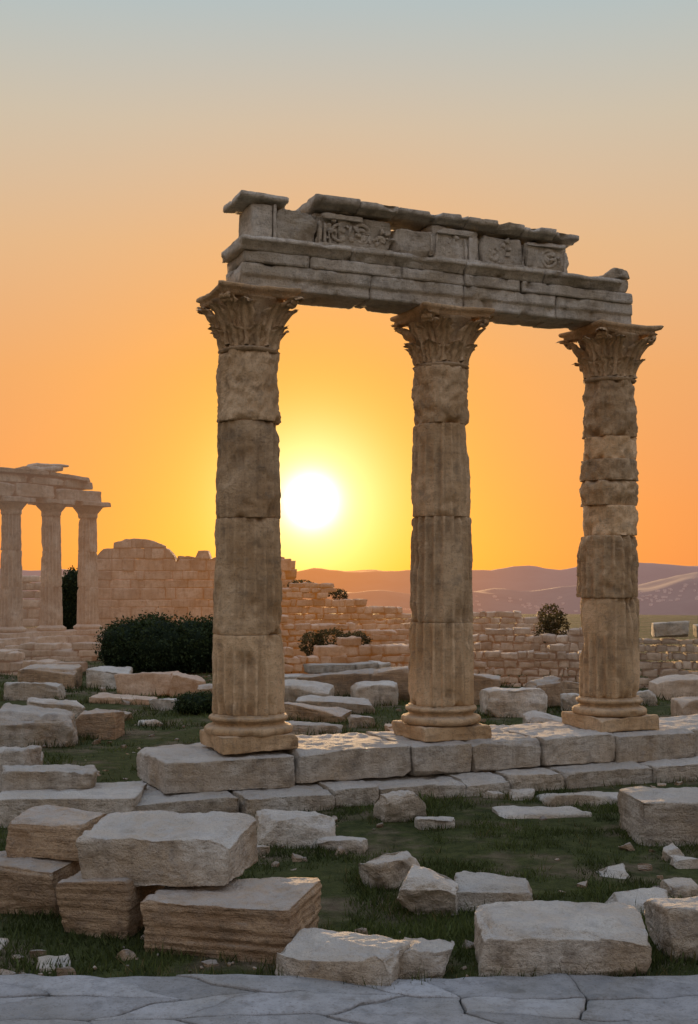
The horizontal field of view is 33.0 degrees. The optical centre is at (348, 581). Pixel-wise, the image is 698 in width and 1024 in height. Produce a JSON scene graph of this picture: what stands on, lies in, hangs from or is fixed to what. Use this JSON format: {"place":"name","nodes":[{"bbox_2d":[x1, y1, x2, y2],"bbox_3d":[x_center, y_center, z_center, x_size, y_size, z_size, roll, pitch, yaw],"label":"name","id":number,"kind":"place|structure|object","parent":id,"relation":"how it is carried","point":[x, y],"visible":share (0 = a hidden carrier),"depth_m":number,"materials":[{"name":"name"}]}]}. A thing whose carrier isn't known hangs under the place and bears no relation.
{"place":"outdoors","nodes":[
{"label":"outdoors","id":0,"kind":"place"},
{"bbox_2d":[22,576,63,630],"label":"ruined stone wall","id":1,"kind":"structure","parent":0,"point":[31,613],"depth_m":57.44,"materials":[{"name":"beige stone"}]},
{"bbox_2d":[0,973,697,1023],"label":"stone pavement","id":2,"kind":"structure","parent":0,"point":[561,998],"depth_m":7.89,"materials":[{"name":"grey stone"}]},
{"bbox_2d":[275,928,409,985],"bbox_3d":[-0.037,2.772,8.570,0.950,0.338,0.600,0,0,14],"label":"broken stone block","id":3,"kind":"object","parent":2,"relation":"on","point":[348,957],"depth_m":8.39,"materials":[{"name":"stone"}]},
{"bbox_2d":[0,613,697,1019],"bbox_3d":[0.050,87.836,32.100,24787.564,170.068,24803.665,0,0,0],"label":"ground","id":4,"kind":"structure","parent":0,"point":[398,837],"depth_m":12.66,"materials":[{"name":"green plant"}]},
{"bbox_2d":[0,938,8,949],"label":"flat stone","id":5,"kind":"object","parent":4,"relation":"on","point":[2,941],"visible":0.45,"depth_m":9.24,"materials":[{"name":"stone"}]},
{"bbox_2d":[4,682,65,700],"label":"fallen stone block","id":6,"kind":"object","parent":4,"relation":"on","point":[20,690],"depth_m":28.15,"materials":[{"name":"stone"}]},
{"bbox_2d":[0,703,77,746],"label":"stone block","id":7,"kind":"object","parent":4,"relation":"on","point":[21,725],"depth_m":20.30,"materials":[{"name":"stone"}]},
{"bbox_2d":[0,851,80,915],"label":"stone block","id":8,"kind":"object","parent":4,"relation":"on","point":[29,884],"depth_m":10.02,"materials":[{"name":"beige stone"}]},
{"bbox_2d":[5,805,106,860],"bbox_3d":[-2.606,2.260,10.629,0.754,0.379,0.657,0,0,14],"label":"stone block","id":9,"kind":"object","parent":8,"relation":"on","point":[50,831],"depth_m":10.37,"materials":[{"name":"beige stone"}]},
{"bbox_2d":[39,751,43,764],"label":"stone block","id":10,"kind":"structure","parent":4,"relation":"on","point":[42,757],"depth_m":16.35,"materials":[{"name":"stone"}]},
{"bbox_2d":[0,649,87,674],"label":"terrace wall","id":11,"kind":"structure","parent":4,"relation":"on","point":[11,660],"depth_m":35.46,"materials":[{"name":"stone"}]},
{"bbox_2d":[17,664,82,688],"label":"fallen stone block","id":12,"kind":"object","parent":4,"relation":"on","point":[69,675],"depth_m":31.25,"materials":[{"name":"beige stone"}]},
{"bbox_2d":[0,642,101,661],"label":"terrace wall","id":13,"kind":"structure","parent":4,"relation":"on","point":[79,651],"depth_m":41.68,"materials":[{"name":"stone"}]},
{"bbox_2d":[36,954,70,971],"bbox_3d":[-2.196,2.862,8.734,0.262,0.145,0.202,0,0,-25],"label":"flat stone","id":14,"kind":"object","parent":4,"relation":"on","point":[53,958],"visible":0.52,"depth_m":8.73,"materials":[{"name":"stone"}]},
{"bbox_2d":[0,463,110,648],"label":"ruined temple","id":15,"kind":"structure","parent":4,"relation":"on","point":[49,492],"depth_m":49.11,"materials":[{"name":"stone"}]},
{"bbox_2d":[27,697,84,716],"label":"fallen stone block","id":16,"kind":"object","parent":4,"relation":"on","point":[78,708],"depth_m":24.70,"materials":[{"name":"stone"}]},
{"bbox_2d":[61,565,78,629],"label":"dark shrub","id":17,"kind":"object","parent":4,"relation":"on","point":[69,591],"visible":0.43,"depth_m":53.73,"materials":[{"name":"green plant"}]},
{"bbox_2d":[0,782,146,827],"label":"stone block","id":18,"kind":"structure","parent":4,"relation":"on","point":[106,798],"depth_m":13.64,"materials":[{"name":"stone"}]},
{"bbox_2d":[0,764,97,792],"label":"broken stone block","id":19,"kind":"object","parent":18,"relation":"on","point":[43,777],"depth_m":14.32,"materials":[{"name":"stone"}]},
{"bbox_2d":[75,710,124,739],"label":"stone block","id":20,"kind":"object","parent":4,"relation":"on","point":[106,725],"depth_m":21.43,"materials":[{"name":"beige stone"}]},
{"bbox_2d":[81,708,132,720],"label":"fallen stone block","id":21,"kind":"object","parent":4,"relation":"on","point":[128,715],"depth_m":24.13,"materials":[{"name":"beige stone"}]},
{"bbox_2d":[55,871,163,939],"bbox_3d":[-1.966,2.650,9.797,0.664,0.548,0.815,0,0,12],"label":"stone block","id":22,"kind":"object","parent":4,"relation":"on","point":[92,906],"depth_m":9.43,"materials":[{"name":"beige stone"}]},
{"bbox_2d":[75,810,257,886],"bbox_3d":[-1.504,2.230,9.846,1.334,0.488,0.868,0,0,9],"label":"stone block","id":23,"kind":"object","parent":22,"relation":"on","point":[172,848],"depth_m":9.50,"materials":[{"name":"stone"}]},
{"bbox_2d":[86,666,132,688],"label":"fallen stone block","id":24,"kind":"object","parent":4,"relation":"on","point":[102,676],"depth_m":31.11,"materials":[{"name":"stone"}]},
{"bbox_2d":[89,692,157,704],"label":"fallen stone block","id":25,"kind":"object","parent":4,"relation":"on","point":[98,697],"depth_m":27.26,"materials":[{"name":"beige stone"}]},
{"bbox_2d":[114,671,178,696],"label":"fallen stone block","id":26,"kind":"object","parent":4,"relation":"on","point":[142,683],"depth_m":29.11,"materials":[{"name":"beige stone"}]},
{"bbox_2d":[138,719,163,725],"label":"fallen stone block","id":27,"kind":"object","parent":4,"relation":"on","point":[153,721],"depth_m":23.15,"materials":[{"name":"stone"}]},
{"bbox_2d":[91,606,212,673],"bbox_3d":[-5.605,1.858,36.510,4.820,2.175,2.872,0,0,0],"label":"clipped bush","id":28,"kind":"object","parent":4,"relation":"on","point":[151,643],"visible":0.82,"depth_m":35.80,"materials":[{"name":"green plant"}]},
{"bbox_2d":[149,698,175,710],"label":"fallen stone block","id":29,"kind":"object","parent":4,"relation":"on","point":[166,703],"depth_m":26.00,"materials":[{"name":"stone"}]},
{"bbox_2d":[170,672,205,697],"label":"fallen stone block","id":30,"kind":"object","parent":4,"relation":"on","point":[180,682],"depth_m":28.90,"materials":[{"name":"beige stone"}]},
{"bbox_2d":[171,689,211,713],"bbox_3d":[-3.209,2.604,25.319,1.191,0.557,0.973,0,0,0],"label":"bush","id":31,"kind":"object","parent":4,"relation":"on","point":[195,702],"visible":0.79,"depth_m":25.07,"materials":[{"name":"green plant"}]},
{"bbox_2d":[97,538,302,628],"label":"ruined ashlar hall","id":32,"kind":"structure","parent":4,"relation":"on","point":[151,576],"depth_m":54.61,"materials":[{"name":"beige stone"}]},
{"bbox_2d":[197,683,211,692],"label":"fallen stone block","id":33,"kind":"object","parent":4,"relation":"on","point":[205,687],"depth_m":27.77,"materials":[{"name":"beige stone"}]},
{"bbox_2d":[140,877,321,963],"bbox_3d":[-0.915,2.660,9.287,1.273,0.517,0.824,0,0,13],"label":"stone block","id":34,"kind":"object","parent":4,"relation":"on","point":[256,919],"depth_m":8.97,"materials":[{"name":"beige stone"}]},
{"bbox_2d":[257,845,269,856],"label":"flat stone","id":35,"kind":"object","parent":4,"relation":"on","point":[262,849],"visible":0.23,"depth_m":12.29,"materials":[{"name":"stone"}]},
{"bbox_2d":[255,809,335,848],"bbox_3d":[-0.592,2.757,13.022,0.917,0.431,0.726,0,0,-7],"label":"broken stone block","id":36,"kind":"object","parent":4,"relation":"on","point":[298,828],"depth_m":12.75,"materials":[{"name":"stone"}]},
{"bbox_2d":[284,679,333,702],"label":"fallen stone block","id":37,"kind":"object","parent":4,"relation":"on","point":[295,689],"depth_m":26.69,"materials":[{"name":"stone"}]},
{"bbox_2d":[284,721,342,734],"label":"fallen stone block","id":38,"kind":"object","parent":4,"relation":"on","point":[301,726],"depth_m":21.78,"materials":[{"name":"stone"}]},
{"bbox_2d":[283,579,347,599],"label":"wild shrub","id":39,"kind":"object","parent":4,"relation":"on","point":[339,593],"visible":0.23,"depth_m":51.62,"materials":[{"name":"green plant"}]},
{"bbox_2d":[284,702,351,722],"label":"fallen stone block","id":40,"kind":"object","parent":4,"relation":"on","point":[331,714],"depth_m":23.95,"materials":[{"name":"beige stone"}]},
{"bbox_2d":[297,627,372,655],"bbox_3d":[-0.450,1.998,38.264,2.463,1.058,1.377,0,0,0],"label":"wild shrub","id":41,"kind":"object","parent":4,"relation":"on","point":[319,638],"visible":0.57,"depth_m":38.18,"materials":[{"name":"green plant"}]},
{"bbox_2d":[296,695,374,713],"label":"fallen stone block","id":42,"kind":"object","parent":4,"relation":"on","point":[358,705],"depth_m":25.34,"materials":[{"name":"stone"}]},
{"bbox_2d":[297,668,376,696],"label":"fallen stone block","id":43,"kind":"object","parent":4,"relation":"on","point":[343,681],"depth_m":28.97,"materials":[{"name":"beige stone"}]},
{"bbox_2d":[285,660,390,679],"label":"ruined stone wall","id":44,"kind":"structure","parent":4,"relation":"on","point":[313,668],"depth_m":32.00,"materials":[{"name":"stone"}]},
{"bbox_2d":[317,836,367,853],"bbox_3d":[-0.053,2.834,12.670,0.540,0.188,0.317,0,0,19],"label":"flat stone","id":45,"kind":"object","parent":4,"relation":"on","point":[358,844],"visible":0.91,"depth_m":12.54,"materials":[{"name":"stone"}]},
{"bbox_2d":[280,615,409,656],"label":"ruined stone wall","id":46,"kind":"structure","parent":4,"relation":"on","point":[297,631],"depth_m":42.54,"materials":[{"name":"beige stone"}]},
{"bbox_2d":[280,582,410,640],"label":"ruined stone wall","id":47,"kind":"structure","parent":4,"relation":"on","point":[360,615],"depth_m":50.03,"materials":[{"name":"beige stone"}]},
{"bbox_2d":[283,636,409,673],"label":"ruined stone wall","id":48,"kind":"structure","parent":4,"relation":"on","point":[350,649],"depth_m":35.61,"materials":[{"name":"beige stone"}]},
{"bbox_2d":[0,668,695,976],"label":"stone rubble","id":49,"kind":"object","parent":4,"relation":"on","point":[124,952],"visible":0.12,"depth_m":10.98,"materials":[{"name":"beige stone"}]},
{"bbox_2d":[347,715,375,727],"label":"fallen stone block","id":50,"kind":"object","parent":4,"relation":"on","point":[358,720],"depth_m":22.93,"materials":[{"name":"stone"}]},
{"bbox_2d":[350,680,398,705],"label":"fallen stone block","id":51,"kind":"object","parent":4,"relation":"on","point":[382,690],"depth_m":26.95,"materials":[{"name":"stone"}]},
{"bbox_2d":[384,723,392,731],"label":"fallen stone block","id":52,"kind":"object","parent":4,"relation":"on","point":[388,727],"depth_m":21.98,"materials":[{"name":"beige stone"}]},
{"bbox_2d":[358,851,419,889],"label":"broken stone block","id":53,"kind":"object","parent":4,"relation":"on","point":[391,869],"depth_m":10.86,"materials":[{"name":"stone"}]},
{"bbox_2d":[371,666,409,700],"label":"fallen stone block","id":54,"kind":"object","parent":4,"relation":"on","point":[398,675],"depth_m":27.93,"materials":[{"name":"beige stone"}]},
{"bbox_2d":[373,790,426,821],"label":"broken stone block","id":55,"kind":"object","parent":4,"relation":"on","point":[394,806],"depth_m":13.89,"materials":[{"name":"stone"}]},
{"bbox_2d":[127,190,697,816],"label":"ruined marble colonnade","id":56,"kind":"object","parent":4,"relation":"on","point":[445,288],"visible":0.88,"depth_m":16.26,"materials":[{"name":"beige stone"}]},
{"bbox_2d":[399,937,454,979],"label":"broken stone block","id":57,"kind":"object","parent":4,"relation":"on","point":[428,957],"depth_m":8.45,"materials":[{"name":"stone"}]},
{"bbox_2d":[397,864,458,915],"bbox_3d":[0.685,2.679,10.164,0.563,0.407,0.500,0,0,0],"label":"broken stone block","id":58,"kind":"object","parent":4,"relation":"on","point":[426,889],"depth_m":9.99,"materials":[{"name":"stone"}]},
{"bbox_2d":[414,816,454,829],"bbox_3d":[0.995,2.816,13.604,0.464,0.202,0.246,0,0,-7],"label":"flat stone","id":59,"kind":"object","parent":4,"relation":"on","point":[419,821],"visible":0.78,"depth_m":13.54,"materials":[{"name":"stone"}]},
{"bbox_2d":[474,673,500,704],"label":"fallen stone block","id":60,"kind":"object","parent":4,"relation":"on","point":[482,681],"depth_m":27.06,"materials":[{"name":"beige stone"}]},
{"bbox_2d":[408,610,571,651],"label":"ruined stone wall","id":61,"kind":"structure","parent":4,"relation":"on","point":[508,619],"depth_m":45.70,"materials":[{"name":"beige stone"}]},
{"bbox_2d":[454,871,532,910],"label":"stone block","id":62,"kind":"object","parent":4,"relation":"on","point":[476,889],"depth_m":10.18,"materials":[{"name":"stone"}]},
{"bbox_2d":[483,791,504,798],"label":"flat stone","id":63,"kind":"object","parent":4,"relation":"on","point":[494,794],"visible":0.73,"depth_m":15.34,"materials":[{"name":"stone"}]},
{"bbox_2d":[479,687,547,717],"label":"fallen stone block","id":64,"kind":"object","parent":4,"relation":"on","point":[498,702],"depth_m":24.77,"materials":[{"name":"stone"}]},
{"bbox_2d":[509,788,534,799],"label":"flat stone","id":65,"kind":"object","parent":4,"relation":"on","point":[520,794],"visible":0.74,"depth_m":15.27,"materials":[{"name":"stone"}]},
{"bbox_2d":[473,627,583,670],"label":"ruined stone wall","id":66,"kind":"structure","parent":4,"relation":"on","point":[498,639],"depth_m":37.19,"materials":[{"name":"beige stone"}]},
{"bbox_2d":[492,805,591,818],"bbox_3d":[2.345,2.839,14.360,1.138,0.145,0.539,0,0,-8],"label":"flat stone","id":67,"kind":"object","parent":4,"relation":"on","point":[521,812],"visible":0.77,"depth_m":14.22,"materials":[{"name":"stone"}]},
{"bbox_2d":[522,710,562,723],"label":"fallen stone block","id":68,"kind":"object","parent":4,"relation":"on","point":[533,716],"depth_m":22.77,"materials":[{"name":"stone"}]},
{"bbox_2d":[524,675,564,707],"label":"fallen stone block","id":69,"kind":"object","parent":4,"relation":"on","point":[551,686],"depth_m":26.52,"materials":[{"name":"beige stone"}]},
{"bbox_2d":[532,603,570,642],"bbox_3d":[6.929,1.672,40.064,1.360,2.035,1.020,0,0,-26],"label":"wild shrub","id":70,"kind":"object","parent":4,"relation":"on","point":[549,623],"visible":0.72,"depth_m":39.90,"materials":[{"name":"green plant"}]},
{"bbox_2d":[474,900,651,976],"bbox_3d":[1.566,2.706,8.821,1.262,0.483,0.789,0,0,0],"label":"stone block","id":71,"kind":"object","parent":4,"relation":"on","point":[512,938],"depth_m":8.49,"materials":[{"name":"stone"}]},
{"bbox_2d":[560,693,578,710],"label":"fallen stone block","id":72,"kind":"object","parent":4,"relation":"on","point":[568,700],"depth_m":25.34,"materials":[{"name":"stone"}]},
{"bbox_2d":[562,681,578,693],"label":"fallen stone block","id":73,"kind":"object","parent":4,"relation":"on","point":[570,687],"depth_m":28.00,"materials":[{"name":"beige stone"}]},
{"bbox_2d":[536,791,617,806],"bbox_3d":[2.947,2.813,15.213,1.067,0.234,0.609,0,0,-11],"label":"flat stone","id":74,"kind":"object","parent":4,"relation":"on","point":[562,798],"visible":0.73,"depth_m":14.96,"materials":[{"name":"stone"}]},
{"bbox_2d":[473,638,697,687],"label":"dry stone wall","id":75,"kind":"structure","parent":4,"relation":"on","point":[507,664],"depth_m":31.75,"materials":[{"name":"beige stone"}]},
{"bbox_2d":[651,621,689,637],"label":"stone block","id":76,"kind":"object","parent":75,"relation":"on","point":[671,629],"depth_m":31.28,"materials":[{"name":"stone"}]},
{"bbox_2d":[693,624,697,637],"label":"stone block","id":77,"kind":"object","parent":75,"relation":"on","point":[695,630],"depth_m":31.52,"materials":[{"name":"stone"}]},
{"bbox_2d":[596,863,630,878],"bbox_3d":[2.540,2.832,11.389,0.348,0.150,0.283,0,0,0],"label":"flat stone","id":78,"kind":"object","parent":4,"relation":"on","point":[617,871],"visible":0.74,"depth_m":11.38,"materials":[{"name":"stone"}]},
{"bbox_2d":[605,887,667,915],"bbox_3d":[2.509,2.808,10.159,0.578,0.257,0.365,0,0,-11],"label":"flat stone","id":79,"kind":"object","parent":4,"relation":"on","point":[640,896],"visible":0.3,"depth_m":10.21,"materials":[{"name":"stone"}]},
{"bbox_2d":[637,690,656,705],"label":"fallen stone block","id":80,"kind":"object","parent":4,"relation":"on","point":[646,695],"depth_m":26.80,"materials":[{"name":"stone"}]},
{"bbox_2d":[617,786,697,845],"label":"stone block","id":81,"kind":"object","parent":4,"relation":"on","point":[648,815],"depth_m":12.72,"materials":[{"name":"stone"}]},
{"bbox_2d":[644,896,697,960],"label":"stone block","id":82,"kind":"object","parent":4,"relation":"on","point":[670,923],"depth_m":8.89,"materials":[{"name":"stone"}]},
{"bbox_2d":[648,674,697,699],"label":"fallen stone block","id":83,"kind":"object","parent":4,"relation":"on","point":[674,686],"depth_m":28.17,"materials":[{"name":"beige stone"}]},
{"bbox_2d":[662,843,683,860],"bbox_3d":[3.339,2.819,12.093,0.318,0.195,0.228,0,0,-43],"label":"flat stone","id":84,"kind":"object","parent":4,"relation":"on","point":[669,851],"visible":0.59,"depth_m":12.07,"materials":[{"name":"stone"}]},
{"bbox_2d":[660,877,697,897],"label":"flat stone","id":85,"kind":"object","parent":4,"relation":"on","point":[685,887],"visible":0.66,"depth_m":10.49,"materials":[{"name":"stone"}]},
{"bbox_2d":[670,696,697,716],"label":"fallen stone block","id":86,"kind":"object","parent":4,"relation":"on","point":[680,706],"depth_m":23.77,"materials":[{"name":"beige stone"}]},
{"bbox_2d":[670,854,697,868],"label":"flat stone","id":87,"kind":"object","parent":4,"relation":"on","point":[680,862],"visible":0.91,"depth_m":11.73,"materials":[{"name":"stone"}]},
{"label":"stone block","id":88,"kind":"object","parent":4,"relation":"on","visible":0},
{"bbox_2d":[0,745,41,777],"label":"broken stone block","id":89,"kind":"object","parent":88,"relation":"on","point":[30,755],"depth_m":14.93,"materials":[{"name":"stone"}]},
{"bbox_2d":[0,0,697,570],"label":"sky","id":90,"kind":"structure","parent":0,"point":[128,128],"materials":[{"name":"orange"}]},
{"bbox_2d":[22,563,697,592],"bbox_3d":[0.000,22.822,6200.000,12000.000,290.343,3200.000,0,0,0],"label":"distant hills","id":91,"kind":"structure","parent":0,"point":[525,578],"depth_m":5806.48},
{"bbox_2d":[23,572,697,614],"bbox_3d":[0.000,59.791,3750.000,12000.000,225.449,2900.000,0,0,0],"label":"hills","id":92,"kind":"structure","parent":0,"point":[686,603],"depth_m":3443.74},
{"bbox_2d":[396,583,697,611],"bbox_3d":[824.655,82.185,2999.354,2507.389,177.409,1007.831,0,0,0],"label":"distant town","id":93,"kind":"object","parent":92,"relation":"on","point":[651,600],"visible":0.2,"depth_m":3397.61}
]}

